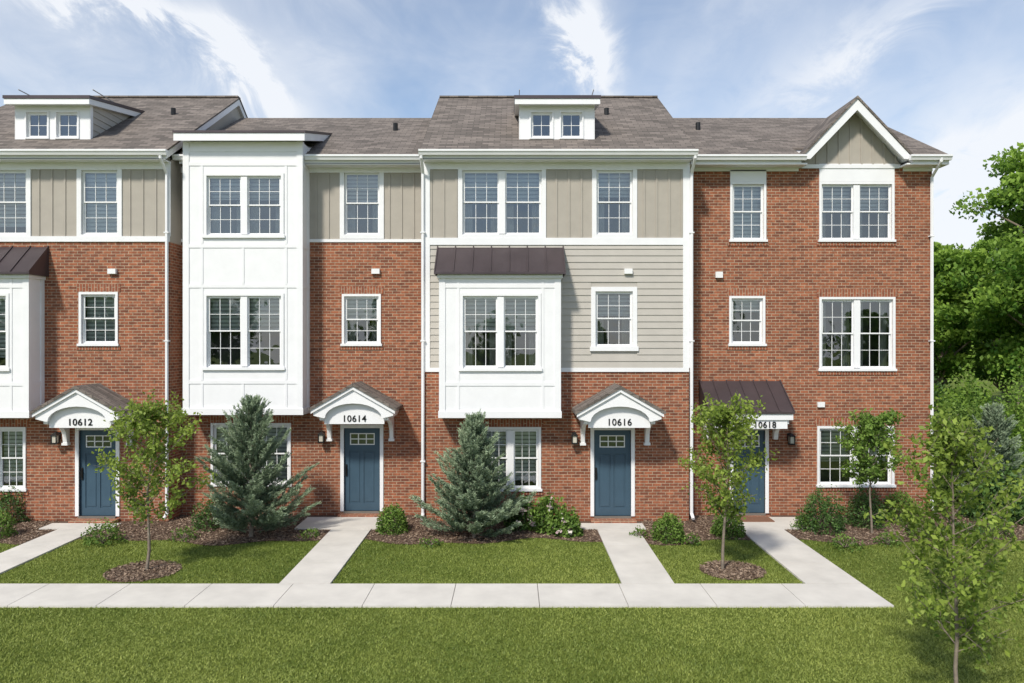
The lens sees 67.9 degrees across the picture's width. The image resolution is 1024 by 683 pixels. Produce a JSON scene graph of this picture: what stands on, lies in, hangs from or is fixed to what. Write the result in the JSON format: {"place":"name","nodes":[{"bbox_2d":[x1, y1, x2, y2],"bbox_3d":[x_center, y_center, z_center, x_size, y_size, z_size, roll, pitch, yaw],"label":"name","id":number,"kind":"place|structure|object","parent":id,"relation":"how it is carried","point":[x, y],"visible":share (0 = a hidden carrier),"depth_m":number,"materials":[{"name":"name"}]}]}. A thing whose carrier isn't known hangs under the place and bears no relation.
{"place":"outdoors","nodes":[
{"label":"outdoors","id":0,"kind":"place"},
{"bbox_2d":[0,517,893,607],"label":"sidewalk","id":1,"kind":"structure","parent":0,"point":[645,579],"depth_m":13.68,"materials":[{"name":"concrete"}]},
{"bbox_2d":[740,517,774,521],"bbox_3d":[6.060,4.455,19.050,0.880,0.019,0.500,0,0,0],"label":"doormat","id":2,"kind":"object","parent":1,"relation":"on","point":[757,519],"visible":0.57,"depth_m":18.98,"materials":[{"name":"brown"}]},
{"bbox_2d":[0,364,1023,682],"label":"ground","id":3,"kind":"structure","parent":0,"point":[506,576],"depth_m":11.92,"materials":[{"name":"plant"}]},
{"bbox_2d":[0,89,247,522],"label":"brick townhouse","id":4,"kind":"structure","parent":3,"relation":"on","point":[90,260],"depth_m":19.00,"materials":[{"name":"red brick"}]},
{"bbox_2d":[0,246,48,417],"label":"bay window","id":5,"kind":"structure","parent":4,"relation":"in","point":[22,388],"depth_m":18.40,"materials":[{"name":"white paint"}]},
{"bbox_2d":[0,111,121,490],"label":"windows","id":6,"kind":"structure","parent":4,"relation":"in","point":[99,191],"depth_m":19.19,"materials":[{"name":"glass"}]},
{"bbox_2d":[29,383,140,517],"bbox_3d":[-10.324,2.726,18.520,2.172,3.372,1.200,0,0,0],"label":"entrance door and porch","id":7,"kind":"structure","parent":4,"relation":"in","point":[88,401],"depth_m":18.95,"materials":[{"name":"white paint"}]},
{"bbox_2d":[172,118,430,516],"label":"brick townhouse","id":8,"kind":"structure","parent":3,"relation":"on","point":[301,274],"depth_m":19.62,"materials":[{"name":"red brick"}]},
{"bbox_2d":[172,130,331,414],"bbox_3d":[-6.725,-2.134,20.500,3.270,7.932,3.600,0,0,0],"label":"bay window","id":9,"kind":"structure","parent":8,"relation":"in","point":[210,265],"depth_m":19.00,"materials":[{"name":"white paint"}]},
{"bbox_2d":[202,173,383,485],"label":"windows","id":10,"kind":"structure","parent":8,"relation":"in","point":[243,331],"depth_m":19.50,"materials":[{"name":"glass"}]},
{"bbox_2d":[309,381,402,512],"bbox_3d":[-3.902,2.726,19.170,2.148,3.412,1.200,0,0,0],"label":"entrance door and porch","id":11,"kind":"structure","parent":8,"relation":"in","point":[361,465],"depth_m":19.62,"materials":[{"name":"white paint"}]},
{"bbox_2d":[0,485,1023,581],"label":"mulch bed","id":12,"kind":"object","parent":3,"relation":"on","point":[435,535],"visible":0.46,"depth_m":17.68,"materials":[{"name":"brown wood"}]},
{"bbox_2d":[0,509,18,538],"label":"boxwood shrub","id":13,"kind":"object","parent":12,"relation":"on","point":[6,520],"visible":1,"depth_m":17.50,"materials":[{"name":"green plant"}]},
{"bbox_2d":[0,486,30,523],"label":"holly shrub","id":14,"kind":"object","parent":12,"relation":"on","point":[8,497],"visible":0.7,"depth_m":18.81,"materials":[{"name":"green plant"}]},
{"bbox_2d":[80,517,127,549],"bbox_3d":[-9.092,4.210,16.921,0.906,0.593,0.925,0,0,-38],"label":"perennial plant","id":15,"kind":"object","parent":12,"relation":"on","point":[112,530],"visible":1,"depth_m":16.84,"materials":[{"name":"green plant"}]},
{"bbox_2d":[87,389,217,570],"bbox_3d":[-7.092,2.716,15.047,2.194,3.576,2.240,0,0,0],"label":"young tree","id":16,"kind":"object","parent":12,"relation":"on","point":[146,416],"visible":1,"depth_m":14.82,"materials":[{"name":"green plant"}]},
{"bbox_2d":[167,526,200,541],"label":"perennial plant","id":17,"kind":"object","parent":12,"relation":"on","point":[188,532],"visible":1,"depth_m":17.22,"materials":[{"name":"green plant"}]},
{"bbox_2d":[190,498,224,531],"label":"holly shrub","id":18,"kind":"object","parent":12,"relation":"on","point":[207,516],"visible":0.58,"depth_m":18.16,"materials":[{"name":"green plant"}]},
{"bbox_2d":[193,393,321,536],"bbox_3d":[-5.870,2.835,17.521,2.814,3.335,3.141,0,0,0],"label":"spruce tree","id":19,"kind":"object","parent":12,"relation":"on","point":[250,486],"visible":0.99,"depth_m":17.28,"materials":[{"name":"green plant"}]},
{"bbox_2d":[297,528,319,539],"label":"perennial plant","id":20,"kind":"object","parent":12,"relation":"on","point":[314,532],"visible":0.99,"depth_m":17.38,"materials":[{"name":"green plant"}]},
{"bbox_2d":[375,502,410,535],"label":"boxwood shrub","id":21,"kind":"object","parent":12,"relation":"on","point":[396,513],"visible":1,"depth_m":17.79,"materials":[{"name":"green plant"}]},
{"bbox_2d":[419,536,443,548],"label":"perennial plant","id":22,"kind":"object","parent":12,"relation":"on","point":[429,544],"visible":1,"depth_m":16.71,"materials":[{"name":"green plant"}]},
{"bbox_2d":[409,409,536,537],"bbox_3d":[-0.784,3.006,17.455,2.683,2.993,2.631,0,0,38],"label":"spruce tree","id":23,"kind":"object","parent":12,"relation":"on","point":[473,477],"visible":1,"depth_m":17.14,"materials":[{"name":"green plant"}]},
{"bbox_2d":[503,491,540,530],"bbox_3d":[0.262,4.068,18.339,0.941,0.909,0.970,0,0,-44],"label":"hydrangea shrub","id":24,"kind":"object","parent":12,"relation":"on","point":[523,514],"visible":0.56,"depth_m":18.12,"materials":[{"name":"green plant"}]},
{"bbox_2d":[525,492,566,534],"bbox_3d":[0.842,4.053,17.999,1.054,0.930,1.069,0,0,0],"label":"hydrangea shrub","id":25,"kind":"object","parent":12,"relation":"on","point":[547,508],"visible":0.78,"depth_m":17.87,"materials":[{"name":"green plant"}]},
{"bbox_2d":[549,506,583,537],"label":"hydrangea shrub","id":26,"kind":"object","parent":12,"relation":"on","point":[565,518],"visible":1,"depth_m":17.51,"materials":[{"name":"green plant"}]},
{"bbox_2d":[629,525,648,538],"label":"perennial plant","id":27,"kind":"object","parent":12,"relation":"on","point":[640,532],"visible":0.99,"depth_m":17.46,"materials":[{"name":"green plant"}]},
{"bbox_2d":[650,512,686,544],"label":"boxwood shrub","id":28,"kind":"object","parent":12,"relation":"on","point":[665,522],"visible":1,"depth_m":17.00,"materials":[{"name":"green plant"}]},
{"bbox_2d":[681,533,700,546],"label":"perennial plant","id":29,"kind":"object","parent":12,"relation":"on","point":[694,540],"visible":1,"depth_m":16.76,"materials":[{"name":"green plant"}]},
{"bbox_2d":[709,513,746,539],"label":"boxwood shrub","id":30,"kind":"object","parent":12,"relation":"on","point":[717,525],"visible":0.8,"depth_m":17.40,"materials":[{"name":"green plant"}]},
{"bbox_2d":[678,389,779,568],"bbox_3d":[4.266,2.711,14.905,1.949,3.580,1.768,0,0,-10],"label":"young tree","id":31,"kind":"object","parent":12,"relation":"on","point":[724,417],"visible":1,"depth_m":14.78,"materials":[{"name":"green plant"}]},
{"bbox_2d":[789,513,819,531],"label":"perennial plant","id":32,"kind":"object","parent":12,"relation":"on","point":[808,526],"visible":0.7,"depth_m":18.09,"materials":[{"name":"green plant"}]},
{"bbox_2d":[794,484,846,535],"bbox_3d":[7.367,3.936,18.007,1.238,1.145,1.236,0,0,0],"label":"holly shrub","id":33,"kind":"object","parent":12,"relation":"on","point":[829,514],"visible":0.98,"depth_m":17.90,"materials":[{"name":"green plant"}]},
{"bbox_2d":[827,533,864,551],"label":"perennial plant","id":34,"kind":"object","parent":12,"relation":"on","point":[835,539],"visible":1,"depth_m":16.50,"materials":[{"name":"green plant"}]},
{"bbox_2d":[838,484,885,529],"bbox_3d":[8.668,3.938,18.533,1.020,1.137,1.019,0,0,-28],"label":"holly shrub","id":35,"kind":"object","parent":12,"relation":"on","point":[856,506],"visible":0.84,"depth_m":18.42,"materials":[{"name":"green plant"}]},
{"bbox_2d":[832,408,905,532],"bbox_3d":[8.303,3.020,17.895,1.644,2.962,1.386,0,0,0],"label":"young tree","id":36,"kind":"object","parent":12,"relation":"on","point":[870,427],"visible":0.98,"depth_m":17.66,"materials":[{"name":"green plant"}]},
{"bbox_2d":[869,529,902,547],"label":"perennial plant","id":37,"kind":"object","parent":12,"relation":"on","point":[886,535],"visible":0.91,"depth_m":16.77,"materials":[{"name":"green plant"}]},
{"bbox_2d":[878,491,918,524],"bbox_3d":[9.664,4.099,18.954,1.004,0.816,1.029,0,0,0],"label":"boxwood shrub","id":38,"kind":"object","parent":12,"relation":"on","point":[900,497],"visible":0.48,"depth_m":18.85,"materials":[{"name":"green plant"}]},
{"bbox_2d":[903,518,943,539],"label":"perennial plant","id":39,"kind":"object","parent":12,"relation":"on","point":[918,530],"visible":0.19,"depth_m":17.36,"materials":[{"name":"green plant"}]},
{"bbox_2d":[945,519,984,542],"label":"perennial plant","id":40,"kind":"object","parent":12,"relation":"on","point":[979,528],"visible":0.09,"depth_m":17.17,"materials":[{"name":"green plant"}]},
{"bbox_2d":[934,376,1017,507],"bbox_3d":[12.509,2.746,21.196,2.498,3.571,2.546,0,0,0],"label":"shrub","id":41,"kind":"object","parent":12,"relation":"on","point":[962,413],"visible":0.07,"depth_m":21.04,"materials":[{"name":"green plant"}]},
{"bbox_2d":[934,341,1023,490],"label":"shrub","id":42,"kind":"object","parent":12,"relation":"on","point":[967,383],"visible":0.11,"depth_m":22.76,"materials":[{"name":"green plant"}]},
{"bbox_2d":[946,402,1023,504],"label":"spruce tree","id":43,"kind":"object","parent":12,"relation":"on","point":[992,413],"visible":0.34,"depth_m":19.95,"materials":[{"name":"green plant"}]},
{"bbox_2d":[956,464,1023,525],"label":"shrub","id":44,"kind":"object","parent":12,"relation":"on","point":[994,489],"visible":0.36,"depth_m":18.99,"materials":[{"name":"green plant"}]},
{"bbox_2d":[978,511,1014,538],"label":"perennial plant","id":45,"kind":"object","parent":12,"relation":"on","point":[983,529],"visible":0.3,"depth_m":17.50,"materials":[{"name":"green plant"}]},
{"bbox_2d":[998,358,1023,468],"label":"tree","id":46,"kind":"object","parent":12,"relation":"on","point":[1018,393],"visible":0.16,"depth_m":23.64,"materials":[{"name":"green plant"}]},
{"bbox_2d":[1002,456,1023,500],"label":"shrub","id":47,"kind":"object","parent":12,"relation":"on","point":[1020,468],"visible":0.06,"depth_m":19.78,"materials":[{"name":"green plant"}]},
{"bbox_2d":[418,89,698,522],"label":"brick townhouse","id":48,"kind":"structure","parent":3,"relation":"on","point":[557,340],"depth_m":18.99,"materials":[{"name":"red brick"}]},
{"bbox_2d":[434,246,565,417],"bbox_3d":[-0.291,-0.275,18.610,3.165,4.245,0.780,0,0,0],"label":"bay window","id":49,"kind":"structure","parent":48,"relation":"in","point":[499,394],"depth_m":18.40,"materials":[{"name":"white paint"}]},
{"bbox_2d":[458,111,638,490],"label":"windows","id":50,"kind":"structure","parent":48,"relation":"in","point":[499,331],"depth_m":19.04,"materials":[{"name":"glass"}]},
{"bbox_2d":[571,383,665,517],"bbox_3d":[2.546,2.726,18.520,2.172,3.372,1.200,0,0,0],"label":"entrance door and porch","id":51,"kind":"structure","parent":48,"relation":"in","point":[612,468],"depth_m":18.97,"materials":[{"name":"white paint"}]},
{"bbox_2d":[673,96,952,516],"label":"brick townhouse","id":52,"kind":"structure","parent":3,"relation":"on","point":[813,277],"depth_m":19.65,"materials":[{"name":"red brick"}]},
{"bbox_2d":[699,380,795,514],"bbox_3d":[6.043,2.735,19.210,2.418,3.498,1.120,0,0,0],"label":"entrance door and awning","id":53,"kind":"structure","parent":52,"relation":"in","point":[779,408],"depth_m":19.43,"materials":[{"name":"blue metal"}]},
{"bbox_2d":[728,182,896,486],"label":"windows","id":54,"kind":"structure","parent":52,"relation":"in","point":[856,333],"depth_m":19.84,"materials":[{"name":"glass"}]},
{"bbox_2d":[863,404,1023,682],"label":"young tree","id":55,"kind":"object","parent":3,"relation":"on","point":[953,452],"visible":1,"depth_m":9.33,"materials":[{"name":"green plant"}]},
{"bbox_2d":[934,364,953,473],"bbox_3d":[13.137,1.973,26.508,4.490,5.137,4.449,0,0,0],"label":"shrub","id":56,"kind":"object","parent":3,"relation":"on","point":[938,384],"visible":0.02,"depth_m":25.67,"materials":[{"name":"green plant"}]},
{"bbox_2d":[934,241,1015,415],"bbox_3d":[19.953,-0.156,35.868,6.859,9.325,6.546,0,0,0],"label":"maple tree","id":57,"kind":"object","parent":3,"relation":"on","point":[954,335],"visible":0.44,"depth_m":34.80,"materials":[{"name":"green plant"}]},
{"bbox_2d":[939,142,1023,380],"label":"maple tree","id":58,"kind":"object","parent":3,"relation":"on","point":[996,302],"visible":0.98,"depth_m":31.87,"materials":[{"name":"green plant"}]},
{"bbox_2d":[939,221,1023,417],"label":"maple tree","id":59,"kind":"object","parent":3,"relation":"on","point":[981,243],"visible":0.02,"depth_m":39.43,"materials":[{"name":"green plant"}]},
{"bbox_2d":[0,0,1023,273],"label":"sky","id":60,"kind":"structure","parent":0,"point":[947,76],"materials":[{"name":"blue"}]},
{"bbox_2d":[940,339,1022,404],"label":"distant treeline","id":61,"kind":"object","parent":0,"point":[1017,384],"depth_m":53.77,"materials":[{"name":"green plant"}]}
]}

